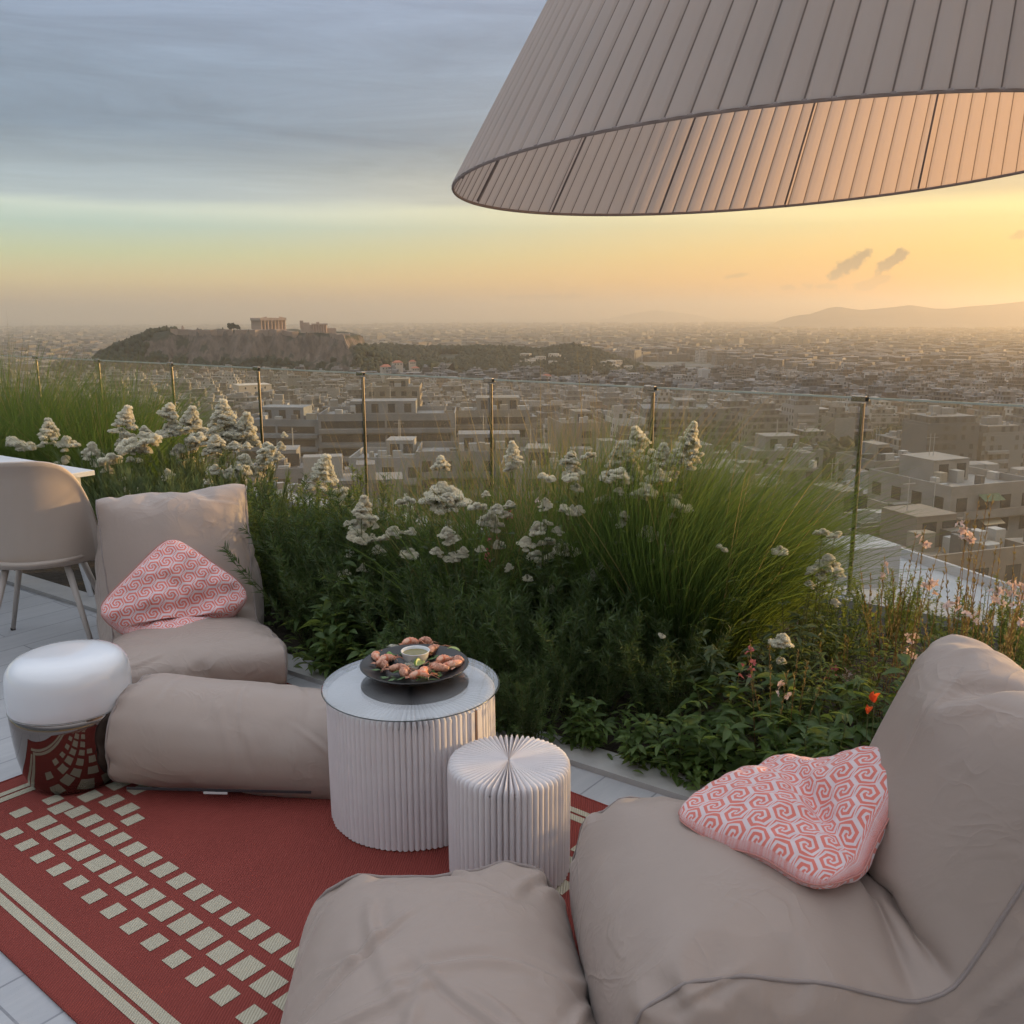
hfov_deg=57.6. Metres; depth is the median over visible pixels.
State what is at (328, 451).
window
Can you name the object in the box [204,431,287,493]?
white valerian
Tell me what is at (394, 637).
rosemary bush
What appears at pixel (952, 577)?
neighbour house
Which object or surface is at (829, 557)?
white valerian
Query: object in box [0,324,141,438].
grass tussock
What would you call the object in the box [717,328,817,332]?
mountain
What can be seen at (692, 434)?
white valerian
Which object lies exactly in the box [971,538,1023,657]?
gaura plant
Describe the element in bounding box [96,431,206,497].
white valerian
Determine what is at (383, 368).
house
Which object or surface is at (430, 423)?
window
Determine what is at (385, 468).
window
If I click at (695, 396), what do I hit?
apartment block
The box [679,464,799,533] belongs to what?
apartment block
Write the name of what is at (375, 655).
prawn
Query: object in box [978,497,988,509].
window
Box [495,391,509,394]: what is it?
apartment block
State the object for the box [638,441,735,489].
apartment block
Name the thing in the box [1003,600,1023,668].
fine leaved shrub
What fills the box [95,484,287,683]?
lounge chair
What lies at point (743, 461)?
apartment block
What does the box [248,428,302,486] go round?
apartment block
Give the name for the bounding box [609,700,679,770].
leafy plant
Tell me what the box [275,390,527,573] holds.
grass tussock
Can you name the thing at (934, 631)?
fine leaved shrub
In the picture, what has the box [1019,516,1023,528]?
window
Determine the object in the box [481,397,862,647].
grass tussock
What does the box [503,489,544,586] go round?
gaura plant
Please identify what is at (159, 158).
sky
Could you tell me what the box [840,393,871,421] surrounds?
apartment block
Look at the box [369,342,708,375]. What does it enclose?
woodland
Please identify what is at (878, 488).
window
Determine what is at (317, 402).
apartment block
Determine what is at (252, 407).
apartment block
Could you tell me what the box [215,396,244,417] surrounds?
apartment block
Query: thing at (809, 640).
leafy perennial
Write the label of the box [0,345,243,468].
grass tussock
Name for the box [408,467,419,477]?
window
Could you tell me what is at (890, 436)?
apartment block
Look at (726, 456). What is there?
apartment block
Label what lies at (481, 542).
grass tussock
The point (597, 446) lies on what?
apartment block
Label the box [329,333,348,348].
fortress wall
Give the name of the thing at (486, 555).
gaura plant
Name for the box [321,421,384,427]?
window
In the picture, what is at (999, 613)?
fine leaved shrub
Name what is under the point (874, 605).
parapet edge
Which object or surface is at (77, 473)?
dining table
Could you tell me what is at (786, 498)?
grass tussock
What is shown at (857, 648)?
leafy perennial
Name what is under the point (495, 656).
rosemary bush
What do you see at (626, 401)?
apartment block
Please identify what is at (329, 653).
leafy plant
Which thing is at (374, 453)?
apartment block
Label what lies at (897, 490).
window
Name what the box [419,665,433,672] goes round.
prawn
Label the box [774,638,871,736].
leafy perennial
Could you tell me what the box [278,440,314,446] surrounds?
window
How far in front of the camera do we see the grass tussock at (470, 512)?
4.76 m
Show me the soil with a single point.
(60, 578)
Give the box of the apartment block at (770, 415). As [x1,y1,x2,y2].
[737,397,787,441]
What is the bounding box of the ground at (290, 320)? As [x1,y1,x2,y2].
[0,315,797,378]
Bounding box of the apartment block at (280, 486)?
[261,480,300,494]
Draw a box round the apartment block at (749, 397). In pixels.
[735,387,754,402]
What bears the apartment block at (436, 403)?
on the ground at (290, 320)
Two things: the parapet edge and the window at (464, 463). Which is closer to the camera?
the parapet edge
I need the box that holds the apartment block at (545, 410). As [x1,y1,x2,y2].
[536,400,564,423]
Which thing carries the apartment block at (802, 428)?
on the ground at (290, 320)
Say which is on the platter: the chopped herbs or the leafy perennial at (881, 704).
the chopped herbs
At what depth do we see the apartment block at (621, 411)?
357.35 m
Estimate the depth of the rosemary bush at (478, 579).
4.20 m
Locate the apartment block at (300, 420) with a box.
[236,403,319,477]
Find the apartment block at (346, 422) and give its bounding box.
[318,388,455,473]
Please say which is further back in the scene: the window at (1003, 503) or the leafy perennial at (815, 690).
the window at (1003, 503)
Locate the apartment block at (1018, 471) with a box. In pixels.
[1010,467,1023,475]
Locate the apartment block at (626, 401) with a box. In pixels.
[617,393,642,414]
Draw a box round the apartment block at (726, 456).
[713,451,728,458]
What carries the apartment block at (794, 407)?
on the ground at (290, 320)
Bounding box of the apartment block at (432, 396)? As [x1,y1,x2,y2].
[422,392,445,405]
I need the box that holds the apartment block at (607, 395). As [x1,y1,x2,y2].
[598,387,621,409]
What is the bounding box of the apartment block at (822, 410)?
[818,407,828,428]
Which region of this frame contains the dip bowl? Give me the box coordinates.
[401,645,429,662]
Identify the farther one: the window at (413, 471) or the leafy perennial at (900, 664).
the window at (413, 471)
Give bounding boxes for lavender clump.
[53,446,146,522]
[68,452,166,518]
[106,456,249,497]
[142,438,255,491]
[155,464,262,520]
[157,446,271,492]
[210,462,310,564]
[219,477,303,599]
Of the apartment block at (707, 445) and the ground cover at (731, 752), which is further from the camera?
the apartment block at (707, 445)
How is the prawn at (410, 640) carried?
on the platter
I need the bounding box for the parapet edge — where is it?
[203,479,1023,636]
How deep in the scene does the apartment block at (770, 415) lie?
419.36 m
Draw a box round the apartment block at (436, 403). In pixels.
[427,401,442,405]
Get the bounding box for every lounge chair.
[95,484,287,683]
[569,634,1023,1023]
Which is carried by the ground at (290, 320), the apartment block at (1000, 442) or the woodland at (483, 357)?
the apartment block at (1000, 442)
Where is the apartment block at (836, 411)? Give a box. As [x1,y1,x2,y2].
[821,401,854,440]
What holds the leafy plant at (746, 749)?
on the soil
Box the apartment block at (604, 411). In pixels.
[596,409,611,414]
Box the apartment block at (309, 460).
[301,454,413,512]
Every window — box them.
[240,453,257,458]
[256,426,275,432]
[260,440,275,445]
[277,426,314,432]
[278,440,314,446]
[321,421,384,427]
[322,435,384,441]
[322,449,358,455]
[382,467,393,471]
[387,420,449,427]
[387,434,450,440]
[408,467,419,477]
[408,486,419,496]
[422,461,431,471]
[422,480,431,490]
[456,417,484,423]
[463,461,472,471]
[484,461,489,470]
[487,417,524,423]
[519,430,524,436]
[528,479,538,490]
[582,431,590,437]
[872,481,880,494]
[891,486,900,499]
[911,490,921,503]
[932,495,943,508]
[956,498,967,511]
[975,568,988,575]
[976,520,986,529]
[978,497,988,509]
[998,517,1008,529]
[1000,494,1010,507]
[1005,564,1020,582]
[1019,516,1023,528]
[1021,493,1023,505]
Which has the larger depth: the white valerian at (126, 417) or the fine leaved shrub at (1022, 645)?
the white valerian at (126, 417)
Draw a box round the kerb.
[0,570,708,799]
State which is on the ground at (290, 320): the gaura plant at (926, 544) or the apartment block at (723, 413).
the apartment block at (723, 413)
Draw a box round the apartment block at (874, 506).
[791,459,910,552]
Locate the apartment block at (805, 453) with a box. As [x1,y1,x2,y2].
[765,449,826,502]
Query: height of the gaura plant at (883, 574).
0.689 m
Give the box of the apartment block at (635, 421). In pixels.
[610,417,662,454]
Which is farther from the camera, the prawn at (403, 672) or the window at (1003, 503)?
the window at (1003, 503)
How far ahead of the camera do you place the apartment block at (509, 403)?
214.53 m
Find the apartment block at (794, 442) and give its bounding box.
[731,422,822,469]
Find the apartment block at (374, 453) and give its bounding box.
[348,420,433,514]
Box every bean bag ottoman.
[105,673,330,798]
[280,860,595,1023]
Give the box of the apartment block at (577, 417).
[547,409,610,454]
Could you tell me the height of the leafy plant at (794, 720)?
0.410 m
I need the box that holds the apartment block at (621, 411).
[605,405,645,436]
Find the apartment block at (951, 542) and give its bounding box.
[845,476,1023,584]
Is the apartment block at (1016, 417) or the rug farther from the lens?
the apartment block at (1016, 417)
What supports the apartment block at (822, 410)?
on the ground at (290, 320)
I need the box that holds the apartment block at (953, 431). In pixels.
[900,405,979,460]
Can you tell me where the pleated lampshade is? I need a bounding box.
[451,0,1023,215]
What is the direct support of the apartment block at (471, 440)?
on the ground at (290, 320)
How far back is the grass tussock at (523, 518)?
4.38 m
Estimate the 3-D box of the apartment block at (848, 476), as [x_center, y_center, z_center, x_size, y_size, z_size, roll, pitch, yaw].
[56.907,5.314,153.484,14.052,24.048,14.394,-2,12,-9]
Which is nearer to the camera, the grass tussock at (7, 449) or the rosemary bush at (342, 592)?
the rosemary bush at (342, 592)
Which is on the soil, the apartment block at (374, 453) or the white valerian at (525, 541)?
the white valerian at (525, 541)
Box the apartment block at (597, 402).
[577,397,606,409]
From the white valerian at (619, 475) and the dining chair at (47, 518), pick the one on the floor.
the dining chair at (47, 518)
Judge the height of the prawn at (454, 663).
0.030 m
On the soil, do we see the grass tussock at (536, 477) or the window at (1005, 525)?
the grass tussock at (536, 477)
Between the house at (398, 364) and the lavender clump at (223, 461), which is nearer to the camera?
the lavender clump at (223, 461)
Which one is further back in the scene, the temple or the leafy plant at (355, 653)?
the temple
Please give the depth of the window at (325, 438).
205.74 m
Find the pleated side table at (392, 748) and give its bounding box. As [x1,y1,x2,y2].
[321,657,499,851]
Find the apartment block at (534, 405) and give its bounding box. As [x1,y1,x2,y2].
[528,400,544,414]
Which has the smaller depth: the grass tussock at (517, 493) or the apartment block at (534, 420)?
the grass tussock at (517, 493)
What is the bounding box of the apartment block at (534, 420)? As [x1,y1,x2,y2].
[530,413,545,442]
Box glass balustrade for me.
[0,355,1023,596]
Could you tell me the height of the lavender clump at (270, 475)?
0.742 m
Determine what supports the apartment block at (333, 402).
on the ground at (290, 320)
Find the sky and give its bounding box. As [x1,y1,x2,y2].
[0,0,1023,318]
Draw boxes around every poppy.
[865,705,872,745]
[869,691,879,740]
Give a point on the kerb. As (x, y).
(599, 761)
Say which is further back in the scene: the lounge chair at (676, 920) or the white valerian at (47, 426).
the white valerian at (47, 426)
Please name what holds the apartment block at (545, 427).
on the ground at (290, 320)
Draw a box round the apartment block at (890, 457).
[834,427,910,482]
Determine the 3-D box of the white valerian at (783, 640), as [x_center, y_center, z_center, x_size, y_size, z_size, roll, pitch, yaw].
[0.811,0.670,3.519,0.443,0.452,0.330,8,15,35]
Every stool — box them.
[3,639,132,793]
[447,735,570,888]
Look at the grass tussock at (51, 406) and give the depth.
7.46 m
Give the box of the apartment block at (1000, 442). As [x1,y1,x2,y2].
[976,415,1023,473]
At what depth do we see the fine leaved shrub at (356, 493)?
5.16 m
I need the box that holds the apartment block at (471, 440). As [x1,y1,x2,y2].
[416,413,537,522]
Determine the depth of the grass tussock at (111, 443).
7.14 m
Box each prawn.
[371,651,379,660]
[371,659,388,671]
[378,654,402,661]
[384,663,415,672]
[399,637,425,644]
[399,665,417,676]
[405,670,439,679]
[419,636,436,643]
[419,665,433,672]
[424,661,454,671]
[428,644,448,655]
[435,654,453,663]
[437,660,462,668]
[452,655,463,661]
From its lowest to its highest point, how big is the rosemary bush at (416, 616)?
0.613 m
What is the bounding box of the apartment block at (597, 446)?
[554,438,648,520]
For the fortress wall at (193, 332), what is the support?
on the hill at (310, 350)
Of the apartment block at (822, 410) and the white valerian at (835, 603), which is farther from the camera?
the apartment block at (822, 410)
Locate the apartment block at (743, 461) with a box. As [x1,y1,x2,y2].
[733,460,787,509]
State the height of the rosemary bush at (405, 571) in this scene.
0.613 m
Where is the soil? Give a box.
[14,508,1020,780]
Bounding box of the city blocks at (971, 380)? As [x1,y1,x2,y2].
[0,359,1023,542]
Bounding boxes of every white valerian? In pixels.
[5,417,80,464]
[81,404,153,493]
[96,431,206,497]
[155,402,210,480]
[201,398,261,478]
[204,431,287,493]
[230,441,280,502]
[304,453,352,545]
[315,502,418,658]
[316,495,391,628]
[385,455,472,635]
[429,490,514,666]
[446,440,524,661]
[504,472,602,680]
[514,450,600,631]
[593,425,655,543]
[597,467,693,685]
[607,586,653,676]
[639,421,703,661]
[658,629,794,737]
[716,531,843,711]
[758,528,845,717]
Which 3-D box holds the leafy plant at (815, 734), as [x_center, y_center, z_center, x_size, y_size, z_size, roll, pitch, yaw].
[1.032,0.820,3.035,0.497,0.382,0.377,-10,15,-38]
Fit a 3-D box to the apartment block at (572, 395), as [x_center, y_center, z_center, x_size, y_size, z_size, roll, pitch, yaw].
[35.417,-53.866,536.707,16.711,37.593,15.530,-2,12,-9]
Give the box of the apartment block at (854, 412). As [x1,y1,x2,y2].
[845,407,873,435]
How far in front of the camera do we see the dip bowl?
3.12 m
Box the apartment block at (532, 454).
[498,425,567,522]
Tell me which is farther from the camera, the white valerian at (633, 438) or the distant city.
the distant city
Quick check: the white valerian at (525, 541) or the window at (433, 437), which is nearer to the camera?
the white valerian at (525, 541)
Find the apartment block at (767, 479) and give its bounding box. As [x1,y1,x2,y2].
[722,447,787,503]
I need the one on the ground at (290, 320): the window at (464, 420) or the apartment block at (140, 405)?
the apartment block at (140, 405)
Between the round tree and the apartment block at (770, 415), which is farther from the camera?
the round tree
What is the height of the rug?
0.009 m
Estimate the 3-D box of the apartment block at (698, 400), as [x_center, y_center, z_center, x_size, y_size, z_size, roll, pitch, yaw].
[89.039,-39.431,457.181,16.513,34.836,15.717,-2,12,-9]
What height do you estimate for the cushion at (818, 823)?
0.266 m
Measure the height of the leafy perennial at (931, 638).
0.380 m
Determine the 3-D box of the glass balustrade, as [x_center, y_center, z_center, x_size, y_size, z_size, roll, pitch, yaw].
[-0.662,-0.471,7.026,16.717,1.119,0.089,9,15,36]
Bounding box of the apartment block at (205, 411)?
[196,403,217,432]
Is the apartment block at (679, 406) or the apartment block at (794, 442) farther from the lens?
the apartment block at (679, 406)
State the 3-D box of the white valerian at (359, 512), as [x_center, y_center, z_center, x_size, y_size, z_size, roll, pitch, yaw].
[-0.686,0.343,4.320,0.392,0.768,0.408,8,15,34]
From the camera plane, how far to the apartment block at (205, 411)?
397.93 m
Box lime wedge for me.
[414,658,425,665]
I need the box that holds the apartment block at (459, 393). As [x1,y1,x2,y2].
[447,391,470,402]
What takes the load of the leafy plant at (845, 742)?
on the soil
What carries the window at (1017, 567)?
in the apartment block at (951, 542)
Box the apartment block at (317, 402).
[312,395,324,411]
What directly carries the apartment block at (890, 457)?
on the ground at (290, 320)
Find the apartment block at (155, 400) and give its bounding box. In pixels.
[147,395,162,409]
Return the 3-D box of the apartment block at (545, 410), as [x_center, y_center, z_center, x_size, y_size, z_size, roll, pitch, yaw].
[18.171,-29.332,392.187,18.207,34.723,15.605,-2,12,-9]
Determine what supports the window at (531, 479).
in the apartment block at (532, 454)
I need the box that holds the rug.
[0,683,607,1023]
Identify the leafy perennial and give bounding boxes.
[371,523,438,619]
[472,537,567,588]
[768,614,838,701]
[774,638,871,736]
[815,611,865,682]
[818,632,898,727]
[847,673,906,731]
[891,617,970,670]
[892,649,918,692]
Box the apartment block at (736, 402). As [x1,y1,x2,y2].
[720,394,748,437]
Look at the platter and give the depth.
3.04 m
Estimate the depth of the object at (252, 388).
746.80 m
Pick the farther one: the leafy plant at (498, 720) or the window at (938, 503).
the window at (938, 503)
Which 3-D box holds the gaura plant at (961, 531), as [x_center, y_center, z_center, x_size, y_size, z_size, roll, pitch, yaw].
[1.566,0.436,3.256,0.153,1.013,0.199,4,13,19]
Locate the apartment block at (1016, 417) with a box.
[1002,403,1023,430]
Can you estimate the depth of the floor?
3.56 m
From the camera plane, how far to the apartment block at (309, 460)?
103.00 m
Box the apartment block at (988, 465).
[969,461,999,471]
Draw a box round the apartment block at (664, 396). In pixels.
[648,389,671,401]
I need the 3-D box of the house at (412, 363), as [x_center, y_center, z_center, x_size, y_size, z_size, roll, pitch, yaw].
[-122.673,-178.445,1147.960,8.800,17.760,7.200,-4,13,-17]
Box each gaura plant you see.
[484,533,531,631]
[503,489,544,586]
[738,639,832,751]
[817,635,852,710]
[860,558,918,716]
[885,525,945,704]
[922,609,1023,666]
[942,494,993,635]
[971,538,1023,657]
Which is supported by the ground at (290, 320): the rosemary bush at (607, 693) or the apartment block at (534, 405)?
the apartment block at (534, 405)
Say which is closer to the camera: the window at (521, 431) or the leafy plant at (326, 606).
the leafy plant at (326, 606)
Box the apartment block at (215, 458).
[199,446,236,468]
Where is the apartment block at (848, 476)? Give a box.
[800,469,868,498]
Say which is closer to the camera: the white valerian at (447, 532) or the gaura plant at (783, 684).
the gaura plant at (783, 684)
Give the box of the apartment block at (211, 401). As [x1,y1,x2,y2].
[205,397,218,406]
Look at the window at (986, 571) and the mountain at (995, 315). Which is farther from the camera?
the mountain at (995, 315)
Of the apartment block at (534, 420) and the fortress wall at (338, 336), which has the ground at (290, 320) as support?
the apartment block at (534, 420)
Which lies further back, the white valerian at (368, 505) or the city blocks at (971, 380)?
the city blocks at (971, 380)
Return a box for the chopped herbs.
[372,652,455,680]
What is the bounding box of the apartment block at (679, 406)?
[637,393,718,446]
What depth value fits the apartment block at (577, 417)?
237.02 m
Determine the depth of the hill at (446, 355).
1595.25 m
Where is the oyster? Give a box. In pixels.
[405,660,420,671]
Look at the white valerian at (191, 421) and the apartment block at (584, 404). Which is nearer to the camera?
the white valerian at (191, 421)
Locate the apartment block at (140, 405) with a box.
[128,396,151,423]
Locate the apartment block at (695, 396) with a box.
[681,390,706,401]
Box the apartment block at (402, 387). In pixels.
[366,371,422,405]
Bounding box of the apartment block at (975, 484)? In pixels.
[867,435,1023,537]
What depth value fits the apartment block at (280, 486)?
121.06 m
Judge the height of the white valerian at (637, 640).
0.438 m
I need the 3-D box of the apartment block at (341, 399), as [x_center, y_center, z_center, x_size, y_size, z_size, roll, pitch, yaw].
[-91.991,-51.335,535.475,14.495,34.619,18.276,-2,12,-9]
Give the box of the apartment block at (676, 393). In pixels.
[669,384,696,401]
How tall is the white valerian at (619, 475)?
0.981 m
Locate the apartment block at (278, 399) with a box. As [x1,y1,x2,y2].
[256,394,289,405]
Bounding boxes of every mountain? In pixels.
[591,310,735,322]
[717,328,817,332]
[757,301,1023,329]
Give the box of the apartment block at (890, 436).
[870,430,901,453]
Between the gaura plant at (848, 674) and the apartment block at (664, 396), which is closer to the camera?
the gaura plant at (848, 674)
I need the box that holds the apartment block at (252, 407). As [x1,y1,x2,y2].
[245,401,263,414]
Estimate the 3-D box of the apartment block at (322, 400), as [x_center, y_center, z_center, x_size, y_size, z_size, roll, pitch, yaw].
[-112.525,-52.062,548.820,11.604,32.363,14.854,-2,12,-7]
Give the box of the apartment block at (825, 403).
[819,400,831,407]
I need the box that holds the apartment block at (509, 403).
[444,383,529,440]
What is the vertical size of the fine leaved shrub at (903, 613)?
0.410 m
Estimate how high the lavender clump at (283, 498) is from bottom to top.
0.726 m
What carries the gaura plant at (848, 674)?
on the soil
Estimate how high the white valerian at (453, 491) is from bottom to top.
0.981 m
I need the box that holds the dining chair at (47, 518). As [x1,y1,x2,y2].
[0,461,97,638]
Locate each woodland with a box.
[47,325,438,378]
[271,335,929,480]
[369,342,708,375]
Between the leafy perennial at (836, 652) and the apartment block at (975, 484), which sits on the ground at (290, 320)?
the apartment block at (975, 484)
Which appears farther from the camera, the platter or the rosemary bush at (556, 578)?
the rosemary bush at (556, 578)
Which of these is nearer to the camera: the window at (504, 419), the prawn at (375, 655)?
the prawn at (375, 655)
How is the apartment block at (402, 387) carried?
on the ground at (290, 320)
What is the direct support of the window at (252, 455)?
in the apartment block at (300, 420)
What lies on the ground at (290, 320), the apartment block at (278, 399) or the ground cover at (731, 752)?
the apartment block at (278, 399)
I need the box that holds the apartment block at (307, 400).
[299,395,318,411]
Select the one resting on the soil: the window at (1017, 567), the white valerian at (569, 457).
the white valerian at (569, 457)
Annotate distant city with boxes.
[0,321,1023,373]
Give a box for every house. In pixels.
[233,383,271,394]
[380,364,390,379]
[392,360,402,372]
[409,360,415,369]
[411,366,419,371]
[802,534,1023,615]
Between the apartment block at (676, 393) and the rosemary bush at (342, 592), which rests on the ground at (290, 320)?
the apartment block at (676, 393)
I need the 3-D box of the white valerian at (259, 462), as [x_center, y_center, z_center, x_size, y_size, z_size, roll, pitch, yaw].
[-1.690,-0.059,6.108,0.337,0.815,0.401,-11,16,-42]
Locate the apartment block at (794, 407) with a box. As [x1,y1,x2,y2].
[782,387,818,431]
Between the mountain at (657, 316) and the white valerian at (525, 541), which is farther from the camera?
the mountain at (657, 316)
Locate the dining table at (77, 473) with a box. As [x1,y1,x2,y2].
[0,455,94,596]
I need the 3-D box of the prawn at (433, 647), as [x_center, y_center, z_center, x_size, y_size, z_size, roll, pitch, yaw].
[-0.258,0.469,3.198,0.051,0.030,0.120,8,15,35]
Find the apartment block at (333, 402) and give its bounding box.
[322,399,349,409]
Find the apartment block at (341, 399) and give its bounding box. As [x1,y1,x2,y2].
[338,392,352,404]
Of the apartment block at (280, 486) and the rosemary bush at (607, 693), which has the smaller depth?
the rosemary bush at (607, 693)
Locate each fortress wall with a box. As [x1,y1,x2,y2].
[170,329,232,335]
[235,329,297,337]
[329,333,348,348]
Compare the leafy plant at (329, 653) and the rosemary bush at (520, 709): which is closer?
the rosemary bush at (520, 709)
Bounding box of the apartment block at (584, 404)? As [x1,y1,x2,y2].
[554,400,604,419]
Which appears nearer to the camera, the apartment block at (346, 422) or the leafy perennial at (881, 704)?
the leafy perennial at (881, 704)
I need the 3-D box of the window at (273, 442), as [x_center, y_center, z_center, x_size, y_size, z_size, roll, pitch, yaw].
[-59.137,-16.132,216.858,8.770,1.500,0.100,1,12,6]
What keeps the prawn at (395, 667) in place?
on the platter
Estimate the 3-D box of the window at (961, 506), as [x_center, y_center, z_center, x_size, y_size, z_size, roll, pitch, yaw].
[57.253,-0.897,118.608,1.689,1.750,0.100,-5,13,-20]
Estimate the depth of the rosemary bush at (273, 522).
4.75 m
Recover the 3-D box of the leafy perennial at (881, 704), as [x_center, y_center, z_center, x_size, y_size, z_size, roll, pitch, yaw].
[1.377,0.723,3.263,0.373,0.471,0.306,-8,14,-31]
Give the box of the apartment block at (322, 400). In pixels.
[320,396,329,405]
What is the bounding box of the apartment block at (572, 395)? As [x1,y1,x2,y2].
[557,386,586,404]
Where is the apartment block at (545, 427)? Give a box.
[543,418,547,442]
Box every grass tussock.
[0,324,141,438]
[0,331,200,475]
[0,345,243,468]
[0,357,261,496]
[0,382,89,465]
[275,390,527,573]
[312,397,631,649]
[321,441,533,591]
[334,356,662,591]
[345,342,732,647]
[418,334,810,601]
[424,377,732,563]
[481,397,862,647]
[491,369,987,691]
[569,434,928,636]
[984,599,1023,665]
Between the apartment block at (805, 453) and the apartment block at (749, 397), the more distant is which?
the apartment block at (749, 397)
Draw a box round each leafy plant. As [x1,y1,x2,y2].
[280,553,411,663]
[291,598,399,684]
[346,622,423,662]
[495,694,527,736]
[529,693,617,752]
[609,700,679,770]
[643,697,733,789]
[667,662,784,771]
[694,712,813,775]
[734,668,870,755]
[756,709,862,761]
[823,727,858,751]
[828,654,910,751]
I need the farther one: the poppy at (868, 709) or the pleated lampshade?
the poppy at (868, 709)
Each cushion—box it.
[101,540,246,634]
[678,746,888,888]
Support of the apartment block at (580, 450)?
on the ground at (290, 320)
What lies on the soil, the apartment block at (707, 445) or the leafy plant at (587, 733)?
the leafy plant at (587, 733)
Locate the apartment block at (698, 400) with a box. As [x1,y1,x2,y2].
[682,396,702,401]
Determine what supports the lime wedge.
on the platter
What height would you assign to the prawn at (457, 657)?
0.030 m
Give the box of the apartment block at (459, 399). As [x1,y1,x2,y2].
[449,396,465,402]
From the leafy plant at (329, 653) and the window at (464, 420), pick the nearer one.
the leafy plant at (329, 653)
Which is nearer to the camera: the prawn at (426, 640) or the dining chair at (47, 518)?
the prawn at (426, 640)
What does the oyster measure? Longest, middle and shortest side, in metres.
0.069 x 0.052 x 0.024 m
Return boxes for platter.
[360,644,468,684]
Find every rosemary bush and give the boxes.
[219,499,402,656]
[247,470,385,630]
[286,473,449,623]
[287,527,440,662]
[343,526,513,637]
[351,554,536,669]
[374,614,476,656]
[425,537,587,666]
[427,563,638,716]
[479,638,587,739]
[481,568,676,731]
[500,547,653,682]
[582,594,736,736]
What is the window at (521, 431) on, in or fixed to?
in the apartment block at (509, 403)
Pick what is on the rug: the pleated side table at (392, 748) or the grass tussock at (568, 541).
the pleated side table at (392, 748)
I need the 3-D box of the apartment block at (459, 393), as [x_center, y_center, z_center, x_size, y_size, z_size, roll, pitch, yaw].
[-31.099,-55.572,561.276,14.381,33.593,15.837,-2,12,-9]
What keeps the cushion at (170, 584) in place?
on the lounge chair at (244, 643)
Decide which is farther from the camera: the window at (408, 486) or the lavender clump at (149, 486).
the window at (408, 486)
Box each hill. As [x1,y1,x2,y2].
[39,328,453,376]
[439,353,607,375]
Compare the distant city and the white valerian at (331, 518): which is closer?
the white valerian at (331, 518)
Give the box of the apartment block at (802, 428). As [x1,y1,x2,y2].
[789,423,830,443]
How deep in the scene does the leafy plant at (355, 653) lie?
4.02 m
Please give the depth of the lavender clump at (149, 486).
5.55 m
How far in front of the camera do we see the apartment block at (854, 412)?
466.10 m
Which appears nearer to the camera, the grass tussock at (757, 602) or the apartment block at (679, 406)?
the grass tussock at (757, 602)
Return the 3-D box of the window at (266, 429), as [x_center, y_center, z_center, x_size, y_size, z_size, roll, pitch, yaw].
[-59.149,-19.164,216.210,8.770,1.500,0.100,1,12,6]
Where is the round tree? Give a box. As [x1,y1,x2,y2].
[227,323,234,329]
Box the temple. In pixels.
[250,317,285,329]
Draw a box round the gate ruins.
[300,321,349,335]
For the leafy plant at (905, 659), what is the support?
on the soil
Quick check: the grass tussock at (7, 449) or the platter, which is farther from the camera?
the grass tussock at (7, 449)
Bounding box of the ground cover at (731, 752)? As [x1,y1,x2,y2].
[264,582,1023,790]
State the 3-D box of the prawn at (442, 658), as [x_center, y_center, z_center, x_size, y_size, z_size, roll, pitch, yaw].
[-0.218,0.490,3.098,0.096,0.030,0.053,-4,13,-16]
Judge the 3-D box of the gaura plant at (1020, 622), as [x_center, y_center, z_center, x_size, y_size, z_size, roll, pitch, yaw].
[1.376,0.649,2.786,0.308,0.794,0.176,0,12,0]
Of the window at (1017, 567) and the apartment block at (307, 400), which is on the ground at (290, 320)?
the apartment block at (307, 400)
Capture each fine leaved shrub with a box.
[246,478,347,615]
[248,512,275,564]
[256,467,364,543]
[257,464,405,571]
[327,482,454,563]
[786,572,856,632]
[806,577,901,663]
[847,562,940,651]
[912,585,1018,651]
[953,574,1023,663]
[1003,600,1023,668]
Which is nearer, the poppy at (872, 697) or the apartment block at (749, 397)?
the poppy at (872, 697)
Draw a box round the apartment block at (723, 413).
[709,402,735,445]
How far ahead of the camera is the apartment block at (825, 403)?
498.46 m
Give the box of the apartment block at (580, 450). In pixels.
[551,446,592,466]
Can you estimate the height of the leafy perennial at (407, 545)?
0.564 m
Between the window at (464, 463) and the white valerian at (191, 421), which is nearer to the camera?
the white valerian at (191, 421)
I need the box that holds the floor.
[0,584,669,1023]
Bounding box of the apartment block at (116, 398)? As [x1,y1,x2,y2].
[100,392,131,406]
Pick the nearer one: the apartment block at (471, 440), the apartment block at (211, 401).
the apartment block at (471, 440)
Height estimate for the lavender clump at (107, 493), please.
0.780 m
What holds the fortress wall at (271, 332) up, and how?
on the hill at (310, 350)
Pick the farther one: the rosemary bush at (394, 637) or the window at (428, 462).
the window at (428, 462)

